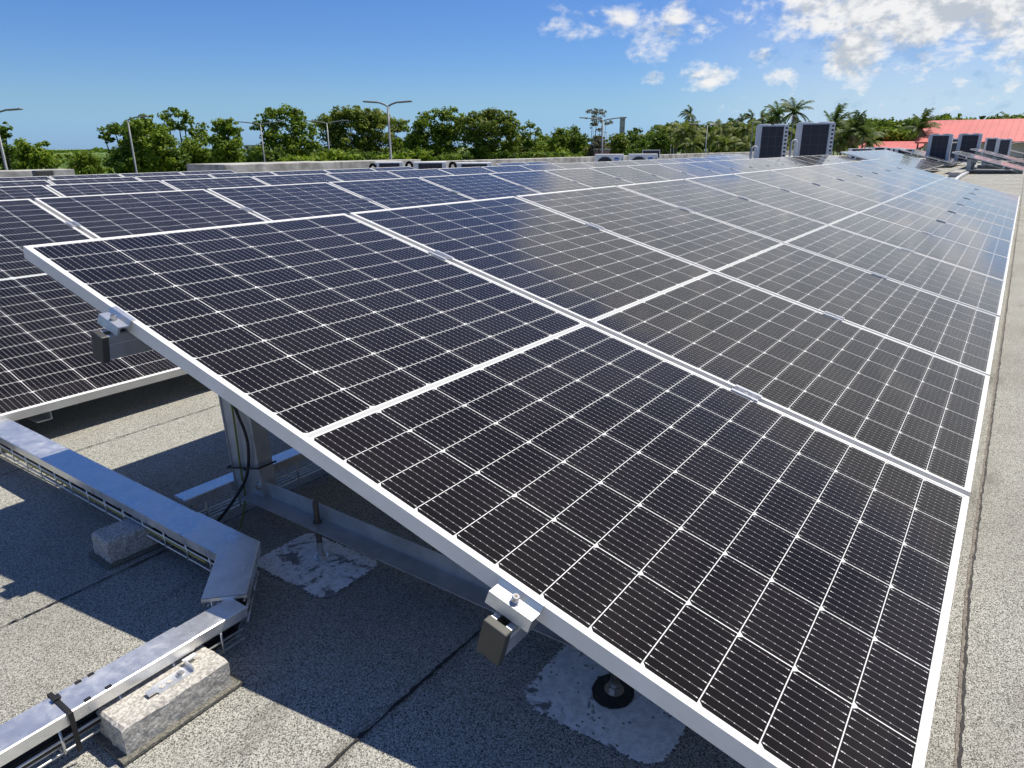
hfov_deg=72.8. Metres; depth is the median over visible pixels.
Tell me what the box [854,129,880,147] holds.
bush
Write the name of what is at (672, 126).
broadleaf tree
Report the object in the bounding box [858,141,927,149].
red roofed building
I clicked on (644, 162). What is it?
solar panel
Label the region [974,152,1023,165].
support frame
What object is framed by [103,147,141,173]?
bush
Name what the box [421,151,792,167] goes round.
roof parapet
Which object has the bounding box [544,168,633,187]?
solar panel
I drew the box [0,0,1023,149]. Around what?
sky
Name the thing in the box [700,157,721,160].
solar panel
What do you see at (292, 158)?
shrub
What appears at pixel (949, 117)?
broadleaf tree
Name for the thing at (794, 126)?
broadleaf tree
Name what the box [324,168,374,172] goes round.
solar panel
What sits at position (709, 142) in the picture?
palm tree
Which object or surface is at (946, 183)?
solar panel
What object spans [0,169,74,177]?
roof parapet
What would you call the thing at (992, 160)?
solar panel
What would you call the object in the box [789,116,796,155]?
vent rod
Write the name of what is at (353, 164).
concrete plinth
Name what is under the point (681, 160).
solar panel
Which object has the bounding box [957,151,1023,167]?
solar panel
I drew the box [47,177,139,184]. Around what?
solar panel
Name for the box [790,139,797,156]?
white pipe
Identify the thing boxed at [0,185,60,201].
solar panel
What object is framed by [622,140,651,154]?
tree
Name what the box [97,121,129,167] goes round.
broadleaf tree
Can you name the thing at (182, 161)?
bush
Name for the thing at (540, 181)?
solar panel
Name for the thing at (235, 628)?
tray cable
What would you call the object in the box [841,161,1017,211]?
solar panel
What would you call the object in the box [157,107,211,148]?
broadleaf tree
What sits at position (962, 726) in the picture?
roof seam
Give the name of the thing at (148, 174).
solar panel
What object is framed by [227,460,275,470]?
cable tie
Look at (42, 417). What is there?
support frame
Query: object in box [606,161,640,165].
solar panel
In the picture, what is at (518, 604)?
end clamp
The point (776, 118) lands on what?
palm tree
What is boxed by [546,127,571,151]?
tree
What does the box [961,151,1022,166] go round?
solar panel
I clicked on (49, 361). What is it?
solar panel
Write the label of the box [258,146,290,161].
bush
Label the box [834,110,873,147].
palm tree
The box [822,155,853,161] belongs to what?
solar panel
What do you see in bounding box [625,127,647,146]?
tree
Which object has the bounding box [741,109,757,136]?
palm tree
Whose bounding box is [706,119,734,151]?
palm tree
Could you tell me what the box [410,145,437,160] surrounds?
bush
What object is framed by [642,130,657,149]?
tree
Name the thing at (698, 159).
solar panel
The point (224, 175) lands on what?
solar panel
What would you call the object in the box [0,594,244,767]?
tray cable
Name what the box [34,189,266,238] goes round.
solar panel
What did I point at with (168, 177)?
solar panel
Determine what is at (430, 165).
air conditioner
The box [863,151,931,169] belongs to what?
solar panel
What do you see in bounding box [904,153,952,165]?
support frame
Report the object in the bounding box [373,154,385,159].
shrub
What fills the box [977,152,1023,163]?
support frame
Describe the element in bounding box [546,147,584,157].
shrub
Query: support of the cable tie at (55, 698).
attached to the cable tray at (233, 554)
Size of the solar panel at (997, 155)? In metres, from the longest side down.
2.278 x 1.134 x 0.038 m
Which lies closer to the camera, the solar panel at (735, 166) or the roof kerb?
the solar panel at (735, 166)
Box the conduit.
[955,171,968,179]
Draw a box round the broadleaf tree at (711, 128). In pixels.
[704,122,723,152]
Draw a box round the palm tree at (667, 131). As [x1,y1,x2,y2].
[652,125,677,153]
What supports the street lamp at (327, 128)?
on the ground
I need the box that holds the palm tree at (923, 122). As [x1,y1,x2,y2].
[897,108,941,155]
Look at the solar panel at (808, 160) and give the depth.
18.00 m
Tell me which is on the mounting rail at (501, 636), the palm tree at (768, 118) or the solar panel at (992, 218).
the solar panel at (992, 218)
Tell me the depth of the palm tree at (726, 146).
59.46 m
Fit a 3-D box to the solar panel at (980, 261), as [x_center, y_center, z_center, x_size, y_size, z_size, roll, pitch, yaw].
[2.580,-1.273,5.397,2.278,0.037,1.134,28,30,26]
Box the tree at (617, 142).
[605,132,629,153]
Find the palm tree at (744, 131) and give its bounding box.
[728,118,760,144]
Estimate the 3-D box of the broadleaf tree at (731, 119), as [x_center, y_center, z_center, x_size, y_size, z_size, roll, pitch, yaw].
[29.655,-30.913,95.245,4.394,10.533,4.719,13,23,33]
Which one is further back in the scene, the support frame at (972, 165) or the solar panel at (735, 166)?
the support frame at (972, 165)
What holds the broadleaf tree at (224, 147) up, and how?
on the ground
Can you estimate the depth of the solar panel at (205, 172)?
13.87 m
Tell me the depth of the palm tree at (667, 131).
67.77 m
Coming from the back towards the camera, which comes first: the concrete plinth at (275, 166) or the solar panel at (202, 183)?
the concrete plinth at (275, 166)
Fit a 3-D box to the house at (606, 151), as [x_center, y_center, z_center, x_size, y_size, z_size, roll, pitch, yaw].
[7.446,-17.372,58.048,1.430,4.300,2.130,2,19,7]
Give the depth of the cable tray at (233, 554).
1.52 m
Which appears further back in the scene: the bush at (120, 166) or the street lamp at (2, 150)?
the bush at (120, 166)
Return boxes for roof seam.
[0,473,328,627]
[1,404,219,474]
[325,628,480,767]
[957,182,1023,767]
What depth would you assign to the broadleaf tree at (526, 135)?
61.97 m
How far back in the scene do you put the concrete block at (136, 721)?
1.24 m
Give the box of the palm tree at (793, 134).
[788,127,795,146]
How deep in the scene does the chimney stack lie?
138.65 m
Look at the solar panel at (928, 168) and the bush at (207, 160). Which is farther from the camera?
the bush at (207, 160)
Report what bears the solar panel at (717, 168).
on the mounting rail
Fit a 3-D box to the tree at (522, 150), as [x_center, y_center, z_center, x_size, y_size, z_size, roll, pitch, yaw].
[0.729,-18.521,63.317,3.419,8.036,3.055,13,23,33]
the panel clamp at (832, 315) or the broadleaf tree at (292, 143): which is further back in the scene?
the broadleaf tree at (292, 143)
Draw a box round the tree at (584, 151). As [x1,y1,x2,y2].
[575,144,588,156]
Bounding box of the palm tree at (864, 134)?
[843,115,887,147]
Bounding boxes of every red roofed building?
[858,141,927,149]
[915,119,1023,157]
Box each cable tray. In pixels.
[0,418,260,767]
[174,448,321,517]
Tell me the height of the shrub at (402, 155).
6.804 m
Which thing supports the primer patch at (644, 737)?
on the roof deck
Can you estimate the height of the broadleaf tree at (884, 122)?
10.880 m
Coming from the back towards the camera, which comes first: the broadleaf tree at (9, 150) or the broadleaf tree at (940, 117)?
the broadleaf tree at (940, 117)
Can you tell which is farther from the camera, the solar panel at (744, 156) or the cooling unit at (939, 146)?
the cooling unit at (939, 146)
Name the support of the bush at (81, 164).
on the ground
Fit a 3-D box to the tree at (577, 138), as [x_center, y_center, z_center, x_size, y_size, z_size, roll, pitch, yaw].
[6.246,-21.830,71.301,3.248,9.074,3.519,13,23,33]
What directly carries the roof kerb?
on the roof deck
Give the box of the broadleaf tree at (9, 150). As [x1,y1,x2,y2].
[0,121,21,169]
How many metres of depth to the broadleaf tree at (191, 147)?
46.54 m
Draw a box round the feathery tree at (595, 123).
[584,108,612,155]
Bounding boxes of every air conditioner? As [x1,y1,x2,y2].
[374,161,402,167]
[413,161,445,168]
[456,162,491,167]
[595,154,623,161]
[628,154,657,160]
[847,148,874,159]
[865,147,886,149]
[895,149,914,155]
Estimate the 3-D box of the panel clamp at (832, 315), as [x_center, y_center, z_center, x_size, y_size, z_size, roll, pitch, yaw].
[1.344,-0.280,2.906,0.080,0.014,0.051,28,30,26]
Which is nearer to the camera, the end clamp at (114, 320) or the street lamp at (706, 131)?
the end clamp at (114, 320)
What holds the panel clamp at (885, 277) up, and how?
attached to the mounting rail at (501, 636)
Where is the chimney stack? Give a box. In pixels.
[619,118,625,139]
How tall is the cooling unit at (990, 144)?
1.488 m
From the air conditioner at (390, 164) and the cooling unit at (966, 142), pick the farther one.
the cooling unit at (966, 142)
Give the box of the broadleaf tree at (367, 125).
[312,105,410,154]
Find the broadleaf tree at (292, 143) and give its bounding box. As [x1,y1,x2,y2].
[249,103,322,161]
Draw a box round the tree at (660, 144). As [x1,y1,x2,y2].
[646,129,675,153]
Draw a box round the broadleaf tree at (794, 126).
[788,123,795,139]
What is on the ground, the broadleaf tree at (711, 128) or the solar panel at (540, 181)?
the broadleaf tree at (711, 128)
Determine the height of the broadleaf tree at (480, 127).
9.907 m
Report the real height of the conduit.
0.341 m
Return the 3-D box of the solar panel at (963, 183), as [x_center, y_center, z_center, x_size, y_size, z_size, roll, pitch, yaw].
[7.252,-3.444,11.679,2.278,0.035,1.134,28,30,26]
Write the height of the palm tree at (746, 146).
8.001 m
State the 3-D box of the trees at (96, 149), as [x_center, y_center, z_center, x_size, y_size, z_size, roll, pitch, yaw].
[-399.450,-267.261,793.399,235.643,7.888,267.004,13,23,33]
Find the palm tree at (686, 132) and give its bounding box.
[670,120,702,153]
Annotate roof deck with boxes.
[0,158,1023,767]
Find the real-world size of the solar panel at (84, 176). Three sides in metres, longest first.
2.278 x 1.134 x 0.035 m
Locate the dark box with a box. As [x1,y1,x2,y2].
[32,170,53,176]
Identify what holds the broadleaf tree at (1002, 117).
on the ground
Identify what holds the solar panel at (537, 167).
on the mounting rail
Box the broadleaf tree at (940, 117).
[914,115,947,135]
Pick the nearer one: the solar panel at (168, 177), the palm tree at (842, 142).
the solar panel at (168, 177)
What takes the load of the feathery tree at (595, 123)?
on the ground
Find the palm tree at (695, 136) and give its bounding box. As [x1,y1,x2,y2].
[688,125,708,144]
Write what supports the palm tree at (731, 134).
on the ground
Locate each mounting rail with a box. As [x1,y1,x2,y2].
[91,328,153,363]
[476,611,538,665]
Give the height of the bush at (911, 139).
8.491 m
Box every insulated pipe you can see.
[405,161,413,167]
[448,162,456,167]
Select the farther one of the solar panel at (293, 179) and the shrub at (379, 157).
the shrub at (379, 157)
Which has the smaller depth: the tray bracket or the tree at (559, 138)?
the tray bracket
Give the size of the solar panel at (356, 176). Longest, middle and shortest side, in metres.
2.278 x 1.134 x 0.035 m
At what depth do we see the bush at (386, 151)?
55.93 m
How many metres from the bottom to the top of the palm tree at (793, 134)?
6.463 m
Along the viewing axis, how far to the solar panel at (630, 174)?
9.90 m
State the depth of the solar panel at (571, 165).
14.28 m
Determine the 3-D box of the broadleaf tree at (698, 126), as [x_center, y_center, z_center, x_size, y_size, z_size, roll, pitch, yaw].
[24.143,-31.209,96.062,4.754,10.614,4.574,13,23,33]
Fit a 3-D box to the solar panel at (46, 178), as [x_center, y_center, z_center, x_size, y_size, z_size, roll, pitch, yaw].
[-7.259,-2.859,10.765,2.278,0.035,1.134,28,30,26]
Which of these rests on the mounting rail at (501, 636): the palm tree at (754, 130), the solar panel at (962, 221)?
the solar panel at (962, 221)
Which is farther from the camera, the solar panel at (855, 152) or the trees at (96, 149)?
the trees at (96, 149)
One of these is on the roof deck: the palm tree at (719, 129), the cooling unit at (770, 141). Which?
the cooling unit at (770, 141)
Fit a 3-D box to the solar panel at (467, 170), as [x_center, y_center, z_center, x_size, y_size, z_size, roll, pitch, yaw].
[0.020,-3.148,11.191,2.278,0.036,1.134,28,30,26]
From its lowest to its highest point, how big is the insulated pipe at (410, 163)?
0.470 m
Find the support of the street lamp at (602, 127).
on the ground
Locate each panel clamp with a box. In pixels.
[66,221,81,227]
[241,207,253,212]
[428,250,453,260]
[586,223,603,229]
[731,385,761,401]
[823,311,844,320]
[871,272,886,278]
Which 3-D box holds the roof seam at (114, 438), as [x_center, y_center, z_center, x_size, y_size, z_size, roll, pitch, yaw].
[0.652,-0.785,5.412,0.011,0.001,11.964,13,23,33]
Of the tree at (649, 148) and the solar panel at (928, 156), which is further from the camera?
the tree at (649, 148)
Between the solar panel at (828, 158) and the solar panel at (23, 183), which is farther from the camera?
the solar panel at (828, 158)
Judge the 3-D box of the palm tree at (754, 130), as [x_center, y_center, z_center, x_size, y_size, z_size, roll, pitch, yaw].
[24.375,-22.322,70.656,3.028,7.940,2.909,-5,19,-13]
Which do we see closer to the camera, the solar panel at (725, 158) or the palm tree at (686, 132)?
the solar panel at (725, 158)
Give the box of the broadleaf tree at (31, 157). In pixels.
[10,137,64,169]
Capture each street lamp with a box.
[0,108,22,169]
[127,116,148,172]
[235,121,284,161]
[304,120,348,150]
[363,100,411,159]
[579,117,626,153]
[689,123,725,152]
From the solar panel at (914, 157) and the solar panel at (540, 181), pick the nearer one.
the solar panel at (540, 181)
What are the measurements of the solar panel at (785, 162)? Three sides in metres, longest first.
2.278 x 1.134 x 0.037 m
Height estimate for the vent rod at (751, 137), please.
1.523 m
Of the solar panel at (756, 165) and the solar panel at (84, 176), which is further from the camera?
the solar panel at (756, 165)
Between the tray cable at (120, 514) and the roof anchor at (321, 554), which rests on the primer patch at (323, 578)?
the roof anchor at (321, 554)
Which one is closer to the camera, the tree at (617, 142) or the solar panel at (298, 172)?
the solar panel at (298, 172)
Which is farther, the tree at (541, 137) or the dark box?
the tree at (541, 137)
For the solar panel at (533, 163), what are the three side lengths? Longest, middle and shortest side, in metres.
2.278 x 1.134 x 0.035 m
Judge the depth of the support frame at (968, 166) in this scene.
24.38 m
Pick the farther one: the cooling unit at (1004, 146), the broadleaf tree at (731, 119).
the broadleaf tree at (731, 119)
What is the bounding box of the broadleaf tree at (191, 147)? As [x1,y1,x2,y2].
[171,135,211,163]
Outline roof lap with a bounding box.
[953,180,1023,767]
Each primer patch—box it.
[258,533,376,596]
[524,646,685,764]
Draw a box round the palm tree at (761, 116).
[754,108,768,125]
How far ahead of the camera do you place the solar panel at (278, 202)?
5.38 m
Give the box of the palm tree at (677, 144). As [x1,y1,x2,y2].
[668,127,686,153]
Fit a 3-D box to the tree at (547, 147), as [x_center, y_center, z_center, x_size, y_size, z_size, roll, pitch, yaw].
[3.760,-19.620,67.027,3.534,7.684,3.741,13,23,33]
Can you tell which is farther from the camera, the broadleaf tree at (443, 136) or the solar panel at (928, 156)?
the broadleaf tree at (443, 136)
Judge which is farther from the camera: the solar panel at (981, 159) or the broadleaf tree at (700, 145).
the broadleaf tree at (700, 145)
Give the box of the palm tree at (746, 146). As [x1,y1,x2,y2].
[731,132,755,151]
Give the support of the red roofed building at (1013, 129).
on the ground
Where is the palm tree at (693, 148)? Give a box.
[677,134,707,153]
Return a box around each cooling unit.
[753,124,788,158]
[793,122,835,156]
[925,134,953,164]
[950,138,957,158]
[954,133,982,164]
[983,138,998,158]
[995,139,1012,159]
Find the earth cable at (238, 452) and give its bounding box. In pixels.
[230,404,245,530]
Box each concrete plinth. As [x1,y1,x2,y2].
[186,161,343,172]
[337,159,420,168]
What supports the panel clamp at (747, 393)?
attached to the mounting rail at (501, 636)
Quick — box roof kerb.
[948,165,977,176]
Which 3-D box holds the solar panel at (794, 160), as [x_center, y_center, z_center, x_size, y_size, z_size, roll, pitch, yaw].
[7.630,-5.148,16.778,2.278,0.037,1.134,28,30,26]
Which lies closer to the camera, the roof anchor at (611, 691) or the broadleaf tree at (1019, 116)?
the roof anchor at (611, 691)
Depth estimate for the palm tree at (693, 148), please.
62.08 m
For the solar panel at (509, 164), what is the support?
on the mounting rail
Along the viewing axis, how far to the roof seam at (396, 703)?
1.32 m
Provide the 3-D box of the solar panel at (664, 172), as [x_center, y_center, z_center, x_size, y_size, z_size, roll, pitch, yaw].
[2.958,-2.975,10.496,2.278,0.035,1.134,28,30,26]
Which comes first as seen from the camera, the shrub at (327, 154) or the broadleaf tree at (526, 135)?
the shrub at (327, 154)
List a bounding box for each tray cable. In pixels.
[0,443,246,767]
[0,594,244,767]
[1,447,206,563]
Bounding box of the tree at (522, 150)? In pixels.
[508,136,537,158]
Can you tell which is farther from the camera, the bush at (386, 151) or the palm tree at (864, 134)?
the bush at (386, 151)
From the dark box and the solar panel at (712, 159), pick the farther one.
the solar panel at (712, 159)
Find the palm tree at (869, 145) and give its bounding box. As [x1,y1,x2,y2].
[855,134,884,147]
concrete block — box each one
[88,500,191,568]
[91,645,243,765]
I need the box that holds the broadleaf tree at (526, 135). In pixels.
[517,120,545,152]
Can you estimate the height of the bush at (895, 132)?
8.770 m
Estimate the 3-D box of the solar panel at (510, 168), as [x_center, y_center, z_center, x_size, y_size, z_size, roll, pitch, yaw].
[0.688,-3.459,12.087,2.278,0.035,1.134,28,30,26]
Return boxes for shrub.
[277,153,308,161]
[301,153,328,160]
[317,149,342,159]
[329,152,361,160]
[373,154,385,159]
[384,152,410,159]
[405,149,433,160]
[436,153,461,160]
[521,150,551,157]
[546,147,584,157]
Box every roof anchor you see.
[312,500,328,560]
[592,673,633,708]
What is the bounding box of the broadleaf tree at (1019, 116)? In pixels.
[1013,113,1023,118]
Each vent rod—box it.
[749,122,756,158]
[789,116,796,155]
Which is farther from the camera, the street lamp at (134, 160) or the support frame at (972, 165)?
the street lamp at (134, 160)
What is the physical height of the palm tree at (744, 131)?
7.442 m
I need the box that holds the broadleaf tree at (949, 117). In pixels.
[934,113,975,119]
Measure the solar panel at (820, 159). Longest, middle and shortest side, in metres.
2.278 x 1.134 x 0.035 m
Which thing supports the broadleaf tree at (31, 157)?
on the ground
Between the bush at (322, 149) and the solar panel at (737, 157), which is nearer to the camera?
the solar panel at (737, 157)
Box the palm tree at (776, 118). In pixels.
[764,101,790,124]
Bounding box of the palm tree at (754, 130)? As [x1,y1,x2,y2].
[742,123,767,151]
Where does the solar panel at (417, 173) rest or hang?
on the mounting rail
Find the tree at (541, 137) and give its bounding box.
[533,132,551,151]
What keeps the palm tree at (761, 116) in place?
on the ground
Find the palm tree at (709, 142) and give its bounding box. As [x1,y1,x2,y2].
[700,127,717,152]
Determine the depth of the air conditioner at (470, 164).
16.68 m
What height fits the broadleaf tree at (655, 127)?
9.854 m
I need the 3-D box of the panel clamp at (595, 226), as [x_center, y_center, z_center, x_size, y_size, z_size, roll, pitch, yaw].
[0.408,-0.776,3.431,0.080,0.014,0.051,28,30,26]
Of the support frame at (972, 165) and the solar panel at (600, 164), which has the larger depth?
the support frame at (972, 165)
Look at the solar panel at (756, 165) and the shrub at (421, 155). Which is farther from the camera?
the shrub at (421, 155)
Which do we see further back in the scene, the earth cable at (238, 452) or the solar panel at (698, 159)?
the solar panel at (698, 159)
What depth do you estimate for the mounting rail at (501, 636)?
1.10 m
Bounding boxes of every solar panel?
[0,176,52,181]
[0,180,52,186]
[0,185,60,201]
[0,199,187,420]
[23,213,968,767]
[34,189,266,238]
[46,180,176,196]
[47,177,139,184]
[49,174,121,179]
[119,172,182,176]
[135,174,213,180]
[161,176,266,189]
[179,170,235,174]
[207,182,386,220]
[208,172,274,177]
[252,173,339,184]
[271,170,328,174]
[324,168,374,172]
[325,171,401,180]
[328,177,472,208]
[349,196,989,495]
[370,166,414,170]
[387,169,451,177]
[419,173,538,199]
[439,167,495,174]
[483,165,532,172]
[488,170,591,192]
[496,162,528,165]
[516,186,999,375]
[519,164,564,170]
[523,161,552,164]
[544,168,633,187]
[553,163,593,168]
[581,162,617,166]
[590,166,667,183]
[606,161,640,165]
[618,179,1005,316]
[628,164,696,179]
[629,160,660,164]
[652,159,678,163]
[659,163,722,176]
[670,158,694,162]
[685,158,708,161]
[685,161,743,174]
[685,174,1009,280]
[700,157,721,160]
[708,160,761,172]
[715,156,736,159]
[727,156,746,159]
[729,159,776,170]
[734,154,752,158]
[735,170,1011,257]
[747,158,793,168]
[763,158,803,166]
[771,167,1013,241]
[776,157,815,165]
[791,156,826,164]
[799,165,1015,229]
[802,156,835,163]
[812,155,843,162]
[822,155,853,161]
[823,163,1016,219]
[840,151,873,159]
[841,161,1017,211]
[848,151,923,170]
[856,151,927,170]
[856,160,1018,205]
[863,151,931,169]
[870,150,934,168]
[871,159,1019,200]
[873,150,937,167]
[879,150,940,166]
[884,150,943,165]
[900,150,954,163]
[952,152,1023,170]
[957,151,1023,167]
[958,152,1023,168]
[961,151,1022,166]
[970,149,1023,162]
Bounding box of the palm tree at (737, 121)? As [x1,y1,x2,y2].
[730,113,745,151]
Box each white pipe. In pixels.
[750,146,757,158]
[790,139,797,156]
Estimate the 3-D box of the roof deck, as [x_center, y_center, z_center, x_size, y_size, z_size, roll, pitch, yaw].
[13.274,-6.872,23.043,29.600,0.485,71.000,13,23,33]
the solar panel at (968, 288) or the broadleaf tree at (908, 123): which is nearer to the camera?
the solar panel at (968, 288)
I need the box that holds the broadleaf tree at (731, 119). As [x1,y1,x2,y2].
[725,117,738,151]
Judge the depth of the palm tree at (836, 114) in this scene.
52.85 m
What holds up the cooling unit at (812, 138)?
on the roof plinth at (843, 156)
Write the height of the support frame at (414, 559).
0.538 m
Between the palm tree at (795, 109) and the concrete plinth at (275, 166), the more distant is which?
the palm tree at (795, 109)
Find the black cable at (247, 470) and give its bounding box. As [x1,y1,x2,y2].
[216,406,249,521]
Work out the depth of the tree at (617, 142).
62.29 m
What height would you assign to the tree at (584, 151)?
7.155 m
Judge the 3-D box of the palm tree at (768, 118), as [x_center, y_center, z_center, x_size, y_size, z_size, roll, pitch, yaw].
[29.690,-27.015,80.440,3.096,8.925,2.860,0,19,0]
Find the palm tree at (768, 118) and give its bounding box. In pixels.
[758,112,783,124]
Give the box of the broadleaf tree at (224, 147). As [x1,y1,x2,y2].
[206,117,246,162]
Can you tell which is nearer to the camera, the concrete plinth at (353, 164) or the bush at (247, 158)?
the concrete plinth at (353, 164)
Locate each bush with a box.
[63,149,112,174]
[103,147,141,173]
[159,149,190,171]
[203,154,213,163]
[243,146,257,162]
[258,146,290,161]
[310,147,334,155]
[346,149,371,159]
[362,150,384,159]
[383,147,396,154]
[395,148,413,156]
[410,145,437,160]
[442,150,473,159]
[464,148,488,159]
[489,149,519,158]
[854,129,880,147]
[870,126,895,140]
[881,127,912,140]
[896,133,917,140]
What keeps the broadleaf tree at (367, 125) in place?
on the ground
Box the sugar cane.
[0,147,500,174]
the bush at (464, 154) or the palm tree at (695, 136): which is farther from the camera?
the palm tree at (695, 136)
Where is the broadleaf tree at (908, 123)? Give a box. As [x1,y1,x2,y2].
[895,118,917,131]
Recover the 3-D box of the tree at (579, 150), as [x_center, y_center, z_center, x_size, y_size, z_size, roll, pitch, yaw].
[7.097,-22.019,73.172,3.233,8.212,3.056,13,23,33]
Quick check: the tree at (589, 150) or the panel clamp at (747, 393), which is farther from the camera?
the tree at (589, 150)
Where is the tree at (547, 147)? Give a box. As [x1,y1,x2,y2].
[541,140,570,154]
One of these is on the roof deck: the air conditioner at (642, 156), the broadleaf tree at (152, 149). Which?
the air conditioner at (642, 156)
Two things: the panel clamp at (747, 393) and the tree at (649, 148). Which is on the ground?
the tree at (649, 148)
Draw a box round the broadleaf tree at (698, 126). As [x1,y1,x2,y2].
[670,119,701,153]
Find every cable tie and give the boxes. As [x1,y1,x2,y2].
[47,692,82,751]
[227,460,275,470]
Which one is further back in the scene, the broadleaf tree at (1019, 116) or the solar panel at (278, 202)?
the broadleaf tree at (1019, 116)
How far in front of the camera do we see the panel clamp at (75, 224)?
4.04 m
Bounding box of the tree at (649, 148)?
[647,142,667,153]
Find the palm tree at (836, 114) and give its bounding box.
[823,103,854,141]
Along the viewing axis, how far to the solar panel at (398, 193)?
6.29 m
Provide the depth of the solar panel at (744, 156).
30.62 m
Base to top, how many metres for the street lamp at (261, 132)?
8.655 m
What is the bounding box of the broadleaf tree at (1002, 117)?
[987,111,1021,118]
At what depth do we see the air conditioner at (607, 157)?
20.73 m
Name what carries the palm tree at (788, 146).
on the ground
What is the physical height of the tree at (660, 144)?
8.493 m
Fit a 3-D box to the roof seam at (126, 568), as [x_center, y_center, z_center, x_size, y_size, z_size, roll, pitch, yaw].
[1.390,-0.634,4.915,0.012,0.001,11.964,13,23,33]
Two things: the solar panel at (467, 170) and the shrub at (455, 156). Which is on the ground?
the shrub at (455, 156)
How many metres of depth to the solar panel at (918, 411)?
2.50 m
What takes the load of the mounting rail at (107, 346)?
on the support frame
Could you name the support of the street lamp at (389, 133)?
on the ground
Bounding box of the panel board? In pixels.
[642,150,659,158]
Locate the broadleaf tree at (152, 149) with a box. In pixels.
[109,113,179,172]
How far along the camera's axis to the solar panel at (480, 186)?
7.19 m
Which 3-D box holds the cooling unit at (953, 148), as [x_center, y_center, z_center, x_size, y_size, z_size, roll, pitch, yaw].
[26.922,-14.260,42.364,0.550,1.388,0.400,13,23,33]
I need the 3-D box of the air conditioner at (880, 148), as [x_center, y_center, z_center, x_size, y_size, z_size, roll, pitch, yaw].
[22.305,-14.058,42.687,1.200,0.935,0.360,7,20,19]
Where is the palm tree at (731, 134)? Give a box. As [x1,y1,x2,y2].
[722,125,741,145]
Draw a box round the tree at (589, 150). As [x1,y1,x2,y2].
[583,134,608,155]
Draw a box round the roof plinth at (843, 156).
[786,155,846,158]
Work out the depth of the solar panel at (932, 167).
25.66 m
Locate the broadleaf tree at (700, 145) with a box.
[692,124,713,152]
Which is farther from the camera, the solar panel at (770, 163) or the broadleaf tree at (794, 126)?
the broadleaf tree at (794, 126)
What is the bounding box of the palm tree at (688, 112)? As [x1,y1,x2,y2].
[679,105,695,152]
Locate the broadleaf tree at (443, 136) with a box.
[391,106,467,159]
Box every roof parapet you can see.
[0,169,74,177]
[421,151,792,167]
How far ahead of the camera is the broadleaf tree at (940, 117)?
96.81 m
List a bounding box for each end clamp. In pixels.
[97,306,135,336]
[485,573,547,632]
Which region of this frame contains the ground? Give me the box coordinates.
[677,148,922,157]
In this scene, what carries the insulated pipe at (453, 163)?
on the roof deck
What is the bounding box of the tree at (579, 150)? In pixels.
[569,137,592,154]
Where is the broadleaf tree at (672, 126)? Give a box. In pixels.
[664,120,681,153]
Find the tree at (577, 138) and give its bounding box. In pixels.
[563,124,588,154]
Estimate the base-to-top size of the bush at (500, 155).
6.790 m
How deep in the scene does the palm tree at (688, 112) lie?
79.58 m
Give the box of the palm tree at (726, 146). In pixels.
[709,135,740,152]
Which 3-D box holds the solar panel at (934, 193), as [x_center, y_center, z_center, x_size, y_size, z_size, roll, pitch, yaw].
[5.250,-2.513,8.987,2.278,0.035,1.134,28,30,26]
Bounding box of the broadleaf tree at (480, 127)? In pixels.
[455,107,523,158]
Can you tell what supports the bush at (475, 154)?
on the ground
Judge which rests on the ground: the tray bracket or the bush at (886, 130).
the bush at (886, 130)
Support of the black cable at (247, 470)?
hanging from the support frame at (414, 559)
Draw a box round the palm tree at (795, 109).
[778,97,814,142]
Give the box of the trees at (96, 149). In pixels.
[48,147,241,152]
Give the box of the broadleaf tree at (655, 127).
[648,124,675,152]
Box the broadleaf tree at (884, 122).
[867,118,902,132]
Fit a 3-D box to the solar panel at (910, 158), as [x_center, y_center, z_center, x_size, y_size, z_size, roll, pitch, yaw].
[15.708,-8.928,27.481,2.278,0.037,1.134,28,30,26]
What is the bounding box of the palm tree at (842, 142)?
[832,129,853,154]
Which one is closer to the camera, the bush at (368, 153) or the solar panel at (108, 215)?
the solar panel at (108, 215)
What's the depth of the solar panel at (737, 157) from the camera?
22.35 m
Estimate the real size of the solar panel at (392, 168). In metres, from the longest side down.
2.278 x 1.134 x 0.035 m
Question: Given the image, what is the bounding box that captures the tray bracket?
[144,652,196,696]
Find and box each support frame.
[27,411,52,422]
[218,395,579,650]
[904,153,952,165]
[957,156,1019,172]
[962,156,1015,169]
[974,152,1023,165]
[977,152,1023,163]
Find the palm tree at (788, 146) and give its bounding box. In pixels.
[786,140,793,150]
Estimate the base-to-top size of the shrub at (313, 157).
6.766 m
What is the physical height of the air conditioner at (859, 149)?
0.888 m
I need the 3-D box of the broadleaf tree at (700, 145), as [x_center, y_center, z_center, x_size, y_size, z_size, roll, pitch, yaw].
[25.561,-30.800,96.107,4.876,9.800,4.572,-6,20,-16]
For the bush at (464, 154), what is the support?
on the ground
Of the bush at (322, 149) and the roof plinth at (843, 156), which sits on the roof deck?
the roof plinth at (843, 156)

